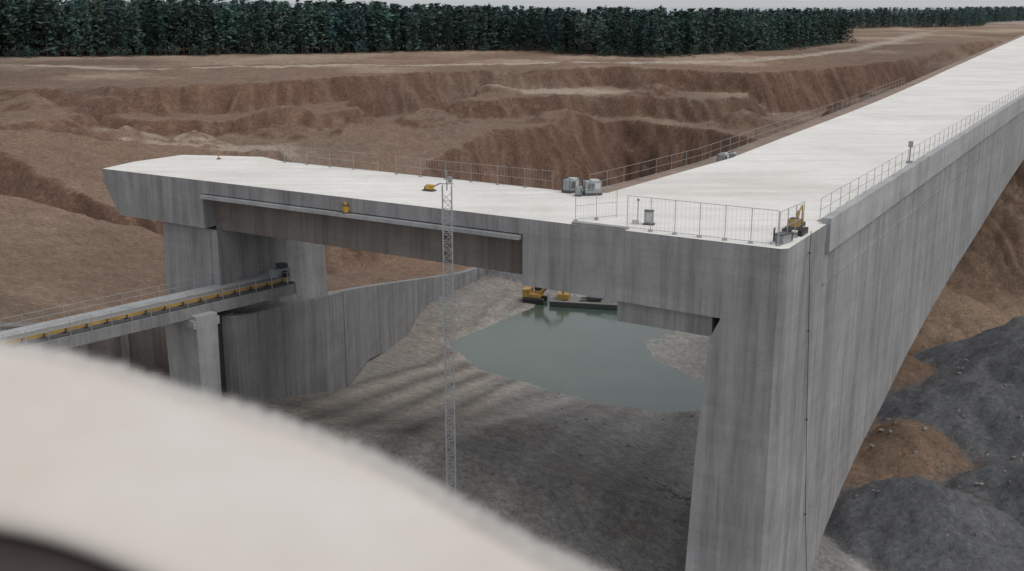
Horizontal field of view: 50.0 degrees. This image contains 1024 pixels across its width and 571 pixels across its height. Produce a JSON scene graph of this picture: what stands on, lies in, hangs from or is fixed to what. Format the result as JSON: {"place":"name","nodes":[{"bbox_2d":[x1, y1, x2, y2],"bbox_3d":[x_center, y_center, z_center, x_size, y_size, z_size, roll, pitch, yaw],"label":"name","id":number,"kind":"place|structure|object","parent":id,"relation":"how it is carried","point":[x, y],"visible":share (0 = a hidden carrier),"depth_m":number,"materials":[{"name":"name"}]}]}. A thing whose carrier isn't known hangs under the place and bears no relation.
{"place":"outdoors","nodes":[
{"label":"outdoors","id":0,"kind":"place"},
{"bbox_2d":[0,533,121,570],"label":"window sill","id":1,"kind":"structure","parent":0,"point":[17,553],"depth_m":1.12,"materials":[{"name":"grey"}]},
{"bbox_2d":[0,335,611,570],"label":"fleece blanket","id":2,"kind":"object","parent":1,"relation":"on","point":[120,468],"visible":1,"depth_m":1.23,"materials":[{"name":"white fabric"}]},
{"bbox_2d":[0,0,1023,570],"bbox_3d":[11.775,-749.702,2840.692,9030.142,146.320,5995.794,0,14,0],"label":"quarry ground","id":3,"kind":"structure","parent":0,"point":[72,126],"depth_m":165.94,"materials":[{"name":"brown soil"}]},
{"bbox_2d":[0,322,169,375],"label":"abutment wall","id":4,"kind":"structure","parent":3,"relation":"on","point":[145,349],"depth_m":90.51,"materials":[{"name":"concrete"}]},
{"bbox_2d":[0,262,296,400],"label":"conveyor bridge","id":5,"kind":"structure","parent":3,"relation":"on","point":[189,320],"depth_m":81.17,"materials":[{"name":"grey concrete"}]},
{"bbox_2d":[217,267,484,401],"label":"retaining wall","id":6,"kind":"structure","parent":3,"relation":"on","point":[277,350],"depth_m":95.87,"materials":[{"name":"grey concrete"}]},
{"bbox_2d":[0,0,856,57],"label":"conifer forest","id":7,"kind":"object","parent":3,"relation":"on","point":[54,27],"visible":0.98,"depth_m":385.00,"materials":[{"name":"green plant"}]},
{"bbox_2d":[439,171,455,496],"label":"lattice mast","id":8,"kind":"object","parent":3,"relation":"on","point":[441,299],"visible":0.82,"depth_m":68.79,"materials":[{"name":"metal"}]},
{"bbox_2d":[522,286,566,303],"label":"excavator","id":9,"kind":"object","parent":3,"relation":"on","point":[536,296],"visible":0.89,"depth_m":170.34,"materials":[{"name":"yellow paint"}]},
{"bbox_2d":[102,34,1023,570],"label":"concrete bridge","id":10,"kind":"structure","parent":3,"relation":"on","point":[862,284],"depth_m":76.24,"materials":[{"name":"grey concrete"}]},
{"bbox_2d":[283,146,377,170],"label":"safety fence","id":11,"kind":"object","parent":10,"relation":"on","point":[329,158],"visible":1,"depth_m":89.72,"materials":[{"name":"metal"}]},
{"bbox_2d":[342,202,348,213],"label":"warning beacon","id":12,"kind":"object","parent":10,"relation":"attached to","point":[345,206],"visible":1,"depth_m":75.79,"materials":[{"name":"yellow paint"}]},
{"bbox_2d":[422,183,439,191],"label":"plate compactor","id":13,"kind":"object","parent":10,"relation":"on","point":[429,187],"visible":0.88,"depth_m":78.32,"materials":[{"name":"yellow paint"}]},
{"bbox_2d":[395,156,552,189],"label":"safety fence","id":14,"kind":"object","parent":10,"relation":"on","point":[420,175],"visible":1,"depth_m":81.92,"materials":[{"name":"metal"}]},
{"bbox_2d":[562,174,578,192],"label":"generator unit","id":15,"kind":"object","parent":10,"relation":"on","point":[570,184],"visible":0.97,"depth_m":77.55,"materials":[{"name":"grey paint"}]},
{"bbox_2d":[574,184,583,195],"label":"generator unit","id":16,"kind":"object","parent":10,"relation":"on","point":[579,188],"visible":0.99,"depth_m":76.22,"materials":[{"name":"grey paint"}]},
{"bbox_2d":[582,176,601,195],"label":"generator unit","id":17,"kind":"object","parent":10,"relation":"on","point":[593,185],"visible":0.96,"depth_m":76.44,"materials":[{"name":"grey paint"}]},
{"bbox_2d":[573,187,617,220],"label":"safety fence","id":18,"kind":"object","parent":10,"relation":"on","point":[580,205],"visible":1,"depth_m":67.69,"materials":[{"name":"metal"}]},
{"bbox_2d":[632,198,654,225],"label":"control cabinet","id":19,"kind":"object","parent":10,"relation":"on","point":[648,215],"visible":0.98,"depth_m":66.33,"materials":[{"name":"grey metal"}]},
{"bbox_2d":[627,195,779,246],"bbox_3d":[10.674,-3.746,62.731,9.397,2.013,0.345,9,17,31],"label":"safety fence","id":20,"kind":"object","parent":10,"relation":"on","point":[700,236],"visible":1,"depth_m":62.57,"materials":[{"name":"metal"}]},
{"bbox_2d":[717,150,728,161],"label":"generator unit","id":21,"kind":"object","parent":10,"relation":"on","point":[723,155],"visible":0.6,"depth_m":95.08,"materials":[{"name":"grey paint"}]},
{"bbox_2d":[729,150,736,157],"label":"generator unit","id":22,"kind":"object","parent":10,"relation":"on","point":[732,154],"visible":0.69,"depth_m":97.28,"materials":[{"name":"grey paint"}]},
{"bbox_2d":[589,77,904,187],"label":"safety fence","id":23,"kind":"object","parent":10,"relation":"on","point":[671,169],"visible":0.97,"depth_m":106.92,"materials":[{"name":"metal"}]},
{"bbox_2d":[773,229,792,244],"bbox_3d":[15.227,-2.858,61.513,0.675,0.900,1.535,14,20,42],"label":"tool crate","id":24,"kind":"object","parent":10,"relation":"on","point":[785,237],"visible":0.98,"depth_m":61.21,"materials":[{"name":"grey paint"}]},
{"bbox_2d":[776,201,804,245],"bbox_3d":[15.778,-3.510,62.015,0.347,1.912,4.097,9,17,33],"label":"safety fence","id":25,"kind":"object","parent":10,"relation":"on","point":[794,236],"visible":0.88,"depth_m":61.85,"materials":[{"name":"metal"}]},
{"bbox_2d":[782,205,807,236],"bbox_3d":[16.699,-3.852,64.123,1.224,1.525,2.295,8,17,29],"label":"excavator","id":26,"kind":"object","parent":10,"relation":"on","point":[802,231],"visible":0.79,"depth_m":63.42,"materials":[{"name":"yellow paint"}]},
{"bbox_2d":[804,231,811,570],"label":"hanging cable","id":27,"kind":"object","parent":10,"relation":"attached to","point":[807,396],"visible":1,"depth_m":67.39,"materials":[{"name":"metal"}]},
{"bbox_2d":[817,123,955,220],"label":"safety fence","id":28,"kind":"object","parent":10,"relation":"on","point":[881,172],"visible":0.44,"depth_m":81.54,"materials":[{"name":"metal"}]},
{"bbox_2d":[906,141,912,163],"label":"junction box post","id":29,"kind":"object","parent":10,"relation":"on","point":[910,144],"visible":0.94,"depth_m":91.80,"materials":[{"name":"grey metal"}]},
{"bbox_2d":[956,85,1023,132],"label":"safety fence","id":30,"kind":"object","parent":10,"relation":"on","point":[989,109],"visible":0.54,"depth_m":129.86,"materials":[{"name":"metal"}]},
{"bbox_2d":[535,342,1023,559],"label":"rubble","id":31,"kind":"object","parent":3,"relation":"on","point":[680,496],"visible":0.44,"depth_m":104.72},
{"bbox_2d":[709,6,1023,28],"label":"distant forest","id":32,"kind":"object","parent":3,"relation":"on","point":[945,17],"visible":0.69,"depth_m":810.54,"materials":[{"name":"green plant"}]},
{"bbox_2d":[449,297,703,412],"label":"pond","id":33,"kind":"structure","parent":0,"point":[600,356],"depth_m":144.62,"materials":[{"name":"liquid"}]},
{"bbox_2d":[549,292,616,308],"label":"dredging barge","id":34,"kind":"object","parent":33,"relation":"on","point":[586,302],"visible":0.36,"depth_m":168.54,"materials":[{"name":"metal"}]},
{"bbox_2d":[164,0,1023,6],"label":"sky","id":35,"kind":"structure","parent":0,"point":[527,3],"materials":[{"name":"white"}]}
]}

